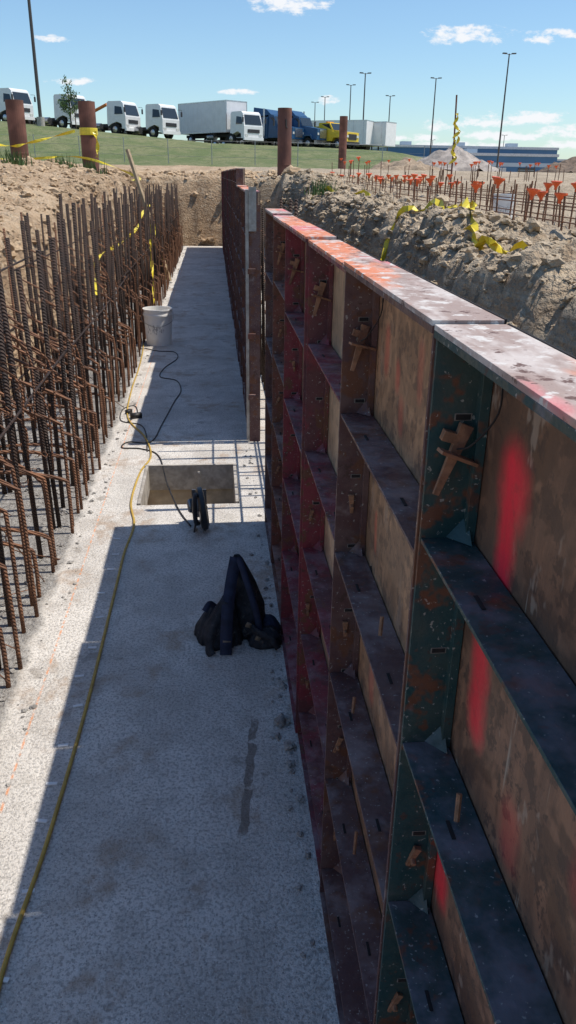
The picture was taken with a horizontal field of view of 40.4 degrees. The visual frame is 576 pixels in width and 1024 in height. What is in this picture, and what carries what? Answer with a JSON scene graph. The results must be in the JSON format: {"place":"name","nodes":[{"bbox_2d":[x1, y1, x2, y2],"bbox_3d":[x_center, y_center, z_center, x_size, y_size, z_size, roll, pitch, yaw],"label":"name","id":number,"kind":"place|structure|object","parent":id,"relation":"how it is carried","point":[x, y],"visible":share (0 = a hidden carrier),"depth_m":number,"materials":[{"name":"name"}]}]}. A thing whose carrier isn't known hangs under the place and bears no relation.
{"place":"outdoors","nodes":[
{"label":"outdoors","id":0,"kind":"place"},
{"bbox_2d":[212,137,239,143],"bbox_3d":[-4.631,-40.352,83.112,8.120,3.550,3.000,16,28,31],"label":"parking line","id":1,"kind":"object","parent":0,"point":[220,142],"visible":0.09,"depth_m":83.99,"materials":[{"name":"white paint"}]},
{"bbox_2d":[0,121,575,411],"bbox_3d":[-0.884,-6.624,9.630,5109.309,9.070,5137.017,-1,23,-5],"label":"ground","id":2,"kind":"structure","parent":0,"point":[521,308],"depth_m":13.08,"materials":[{"name":"brown soil"}]},
{"bbox_2d":[5,99,28,157],"bbox_3d":[-5.776,-7.868,16.821,0.382,1.730,0.382,-1,23,-5],"label":"steel pipe post","id":3,"kind":"object","parent":2,"relation":"on","point":[16,123],"visible":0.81,"depth_m":16.55,"materials":[{"name":"brown metal"}]},
{"bbox_2d":[0,128,140,180],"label":"caution tape","id":4,"kind":"object","parent":3,"relation":"attached to","point":[88,131],"visible":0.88,"depth_m":16.53,"materials":[{"name":"yellow plastic"}]},
{"bbox_2d":[0,88,35,123],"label":"cab over truck","id":5,"kind":"object","parent":2,"relation":"on","point":[13,93],"visible":0.48,"depth_m":68.69,"materials":[{"name":"white paint"}]},
{"bbox_2d":[27,0,44,125],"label":"light pole","id":6,"kind":"object","parent":2,"relation":"on","point":[40,120],"visible":0.89,"depth_m":60.01,"materials":[{"name":"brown metal"}]},
{"bbox_2d":[27,94,87,128],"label":"cab over truck","id":7,"kind":"object","parent":2,"relation":"on","point":[60,119],"visible":0.44,"depth_m":69.18,"materials":[{"name":"white paint"}]},
{"bbox_2d":[56,75,80,128],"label":"young tree","id":8,"kind":"object","parent":2,"relation":"on","point":[68,96],"visible":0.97,"depth_m":64.85,"materials":[{"name":"green plant"}]},
{"bbox_2d":[78,101,99,171],"bbox_3d":[-4.245,-7.772,16.792,0.362,1.820,0.362,-1,23,-5],"label":"steel pipe post","id":9,"kind":"object","parent":2,"relation":"on","point":[87,114],"visible":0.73,"depth_m":16.53,"materials":[{"name":"brown metal"}]},
{"bbox_2d":[72,101,142,134],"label":"cab over truck","id":10,"kind":"object","parent":2,"relation":"on","point":[123,115],"visible":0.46,"depth_m":70.57,"materials":[{"name":"white paint"}]},
{"bbox_2d":[120,104,181,138],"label":"cab over truck","id":11,"kind":"object","parent":2,"relation":"on","point":[162,119],"visible":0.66,"depth_m":70.06,"materials":[{"name":"white paint"}]},
{"bbox_2d":[0,246,338,1023],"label":"concrete footing slab","id":12,"kind":"structure","parent":2,"relation":"on","point":[176,868],"depth_m":2.46,"materials":[{"name":"grey concrete"}]},
{"bbox_2d":[0,343,151,989],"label":"yellow extension cord","id":13,"kind":"object","parent":12,"relation":"on","point":[24,905],"visible":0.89,"depth_m":2.42,"materials":[{"name":"yellow rubber"}]},
{"bbox_2d":[0,183,182,687],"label":"rebar cage","id":14,"kind":"object","parent":12,"relation":"on","point":[132,273],"visible":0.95,"depth_m":4.93,"materials":[{"name":"brown metal"}]},
{"bbox_2d":[94,149,171,299],"bbox_3d":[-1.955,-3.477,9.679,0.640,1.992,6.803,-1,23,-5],"label":"wooden stake","id":15,"kind":"object","parent":12,"relation":"on","point":[135,174],"visible":0.3,"depth_m":12.38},
{"bbox_2d":[119,348,190,526],"bbox_3d":[-1.051,-0.821,6.048,0.471,0.036,4.530,-2,24,-8],"label":"power cable","id":16,"kind":"object","parent":12,"relation":"on","point":[137,415],"visible":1,"depth_m":5.69,"materials":[{"name":"black rubber"}]},
{"bbox_2d":[0,248,314,957],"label":"concrete rubble","id":17,"kind":"object","parent":12,"relation":"on","point":[282,720],"visible":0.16,"depth_m":3.31,"materials":[{"name":"grey concrete"}]},
{"bbox_2d":[142,306,173,345],"bbox_3d":[-1.366,-1.958,8.257,0.331,0.370,0.323,-1,23,-5],"label":"plastic bucket","id":18,"kind":"object","parent":12,"relation":"on","point":[158,320],"visible":1,"depth_m":8.16,"materials":[{"name":"plastic"}]},
{"bbox_2d":[137,463,238,504],"bbox_3d":[-0.577,-0.042,4.640,0.564,0.292,0.613,-1,23,-5],"label":"sump pit frame","id":19,"kind":"object","parent":12,"relation":"on","point":[194,476],"visible":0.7,"depth_m":4.87,"materials":[{"name":"grey concrete"}]},
{"bbox_2d":[187,487,208,532],"bbox_3d":[-0.457,-0.017,3.968,0.114,0.222,0.230,-1,23,-5],"label":"circular saw","id":20,"kind":"object","parent":12,"relation":"on","point":[197,507],"visible":1,"depth_m":3.89,"materials":[{"name":"metal"}]},
{"bbox_2d":[194,553,281,656],"bbox_3d":[-0.195,0.347,3.006,0.343,0.327,0.248,-1,23,-5],"label":"tool bag","id":21,"kind":"object","parent":12,"relation":"on","point":[236,615],"visible":1,"depth_m":3.00,"materials":[{"name":"black fabric"}]},
{"bbox_2d":[221,168,259,441],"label":"formwork wall","id":22,"kind":"structure","parent":12,"relation":"on","point":[241,225],"depth_m":5.53,"materials":[{"name":"brown wood"}]},
{"bbox_2d":[260,199,306,390],"bbox_3d":[-0.376,-3.215,9.729,0.414,1.585,20.000,-1,23,-5],"label":"rebar cage","id":23,"kind":"object","parent":12,"relation":"on","point":[262,302],"visible":0.06,"depth_m":6.50,"materials":[{"name":"brown metal"}]},
{"bbox_2d":[265,208,575,1023],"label":"formwork wall","id":24,"kind":"structure","parent":12,"relation":"on","point":[421,482],"depth_m":1.02,"materials":[{"name":"brown wood"}]},
{"bbox_2d":[0,146,339,194],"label":"weeds","id":25,"kind":"object","parent":2,"relation":"on","point":[314,191],"visible":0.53,"depth_m":13.56,"materials":[{"name":"green plant"}]},
{"bbox_2d":[6,134,424,165],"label":"wire fence","id":26,"kind":"object","parent":2,"relation":"on","point":[211,148],"visible":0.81,"depth_m":45.17,"materials":[{"name":"grey metal"}]},
{"bbox_2d":[178,100,265,144],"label":"box truck","id":27,"kind":"object","parent":2,"relation":"on","point":[230,121],"visible":0.84,"depth_m":71.47,"materials":[{"name":"white paint"}]},
{"bbox_2d":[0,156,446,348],"bbox_3d":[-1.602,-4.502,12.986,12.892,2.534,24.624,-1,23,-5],"label":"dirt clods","id":28,"kind":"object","parent":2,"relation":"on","point":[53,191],"visible":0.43,"depth_m":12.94,"materials":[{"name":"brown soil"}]},
{"bbox_2d":[228,107,304,146],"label":"semi truck","id":29,"kind":"object","parent":2,"relation":"on","point":[270,130],"visible":0.33,"depth_m":74.44,"materials":[{"name":"blue paint"}]},
{"bbox_2d":[277,108,291,175],"bbox_3d":[-0.091,-9.299,20.239,0.372,2.020,0.396,-1,23,-5],"label":"steel pipe post","id":30,"kind":"object","parent":2,"relation":"on","point":[284,138],"visible":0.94,"depth_m":20.00,"materials":[{"name":"brown metal"}]},
{"bbox_2d":[253,110,329,147],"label":"semi truck","id":31,"kind":"object","parent":2,"relation":"on","point":[317,136],"visible":0.52,"depth_m":74.81,"materials":[{"name":"blue paint"}]},
{"bbox_2d":[300,122,359,148],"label":"yellow service truck","id":32,"kind":"object","parent":2,"relation":"on","point":[332,128],"visible":0.48,"depth_m":75.04,"materials":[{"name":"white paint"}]},
{"bbox_2d":[311,120,373,148],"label":"semi trailer","id":33,"kind":"object","parent":2,"relation":"on","point":[363,129],"visible":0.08,"depth_m":90.92,"materials":[{"name":"white paint"}]},
{"bbox_2d":[338,116,347,168],"bbox_3d":[2.616,-17.295,37.619,0.392,3.050,0.392,-1,23,-5],"label":"steel pipe post","id":34,"kind":"object","parent":2,"relation":"on","point":[343,136],"visible":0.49,"depth_m":37.30,"materials":[{"name":"brown metal"}]},
{"bbox_2d":[346,84,355,119],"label":"light pole","id":35,"kind":"object","parent":2,"relation":"on","point":[350,99],"visible":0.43,"depth_m":116.45,"materials":[{"name":"grey metal"}]},
{"bbox_2d":[360,72,370,149],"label":"light pole","id":36,"kind":"object","parent":2,"relation":"on","point":[364,93],"visible":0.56,"depth_m":93.88,"materials":[{"name":"grey metal"}]},
{"bbox_2d":[354,121,396,150],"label":"semi trailer","id":37,"kind":"object","parent":2,"relation":"on","point":[384,133],"visible":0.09,"depth_m":92.20,"materials":[{"name":"white paint"}]},
{"bbox_2d":[386,95,394,150],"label":"light pole","id":38,"kind":"object","parent":2,"relation":"on","point":[389,111],"visible":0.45,"depth_m":117.45,"materials":[{"name":"grey metal"}]},
{"bbox_2d":[368,157,446,170],"bbox_3d":[5.844,-16.823,38.135,4.400,0.834,4.400,-1,23,-5],"label":"dirt pile","id":39,"kind":"object","parent":2,"relation":"on","point":[404,163],"visible":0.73,"depth_m":37.32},
{"bbox_2d":[310,186,527,260],"bbox_3d":[1.139,-3.374,10.159,1.863,1.504,9.965,-5,24,-13],"label":"caution tape","id":40,"kind":"object","parent":2,"relation":"on","point":[493,245],"visible":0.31,"depth_m":6.45,"materials":[{"name":"yellow plastic"}]},
{"bbox_2d":[278,169,575,329],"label":"dirt clods","id":41,"kind":"object","parent":2,"relation":"on","point":[379,208],"visible":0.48,"depth_m":6.42,"materials":[{"name":"soil"}]},
{"bbox_2d":[429,77,441,154],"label":"light pole","id":42,"kind":"object","parent":2,"relation":"on","point":[433,114],"visible":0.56,"depth_m":100.15,"materials":[{"name":"grey metal"}]},
{"bbox_2d":[340,157,563,182],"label":"rebar dowels","id":43,"kind":"object","parent":2,"relation":"on","point":[471,165],"visible":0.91,"depth_m":26.59,"materials":[{"name":"orange plastic"}]},
{"bbox_2d":[330,172,575,230],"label":"rebar dowels with orange caps","id":44,"kind":"object","parent":2,"relation":"on","point":[531,193],"visible":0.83,"depth_m":10.36,"materials":[{"name":"metal"}]},
{"bbox_2d":[449,95,460,187],"bbox_3d":[3.925,-8.653,18.474,0.222,2.094,0.112,-1,23,-5],"label":"marker pole","id":45,"kind":"object","parent":2,"relation":"on","point":[454,141],"visible":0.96,"depth_m":18.42,"materials":[{"name":"yellow plastic"}]},
{"bbox_2d":[417,145,500,171],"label":"gravel pile","id":46,"kind":"object","parent":2,"relation":"on","point":[464,160],"visible":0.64,"depth_m":45.34,"materials":[{"name":"grey gravel"}]},
{"bbox_2d":[369,141,558,157],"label":"blue warehouse","id":47,"kind":"structure","parent":2,"relation":"on","point":[407,147],"depth_m":153.54,"materials":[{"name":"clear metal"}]},
{"bbox_2d":[493,194,517,219],"bbox_3d":[2.980,-4.194,10.828,0.331,0.370,0.323,-1,23,-5],"label":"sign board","id":48,"kind":"object","parent":2,"relation":"on","point":[503,204],"visible":0.44,"depth_m":10.70,"materials":[{"name":"plastic"}]},
{"bbox_2d":[496,52,515,168],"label":"light pole","id":49,"kind":"object","parent":2,"relation":"on","point":[502,111],"visible":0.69,"depth_m":82.43,"materials":[{"name":"grey metal"}]},
{"bbox_2d":[464,149,558,171],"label":"blue warehouse","id":50,"kind":"structure","parent":2,"relation":"on","point":[511,161],"depth_m":140.84,"materials":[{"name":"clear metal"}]},
{"bbox_2d":[536,156,575,172],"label":"dirt pile","id":51,"kind":"object","parent":2,"relation":"on","point":[568,165],"visible":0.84,"depth_m":40.74,"materials":[{"name":"beige soil"}]},
{"bbox_2d":[0,0,575,158],"label":"sky","id":52,"kind":"structure","parent":0,"point":[267,54],"materials":[{"name":"blue"}]}
]}

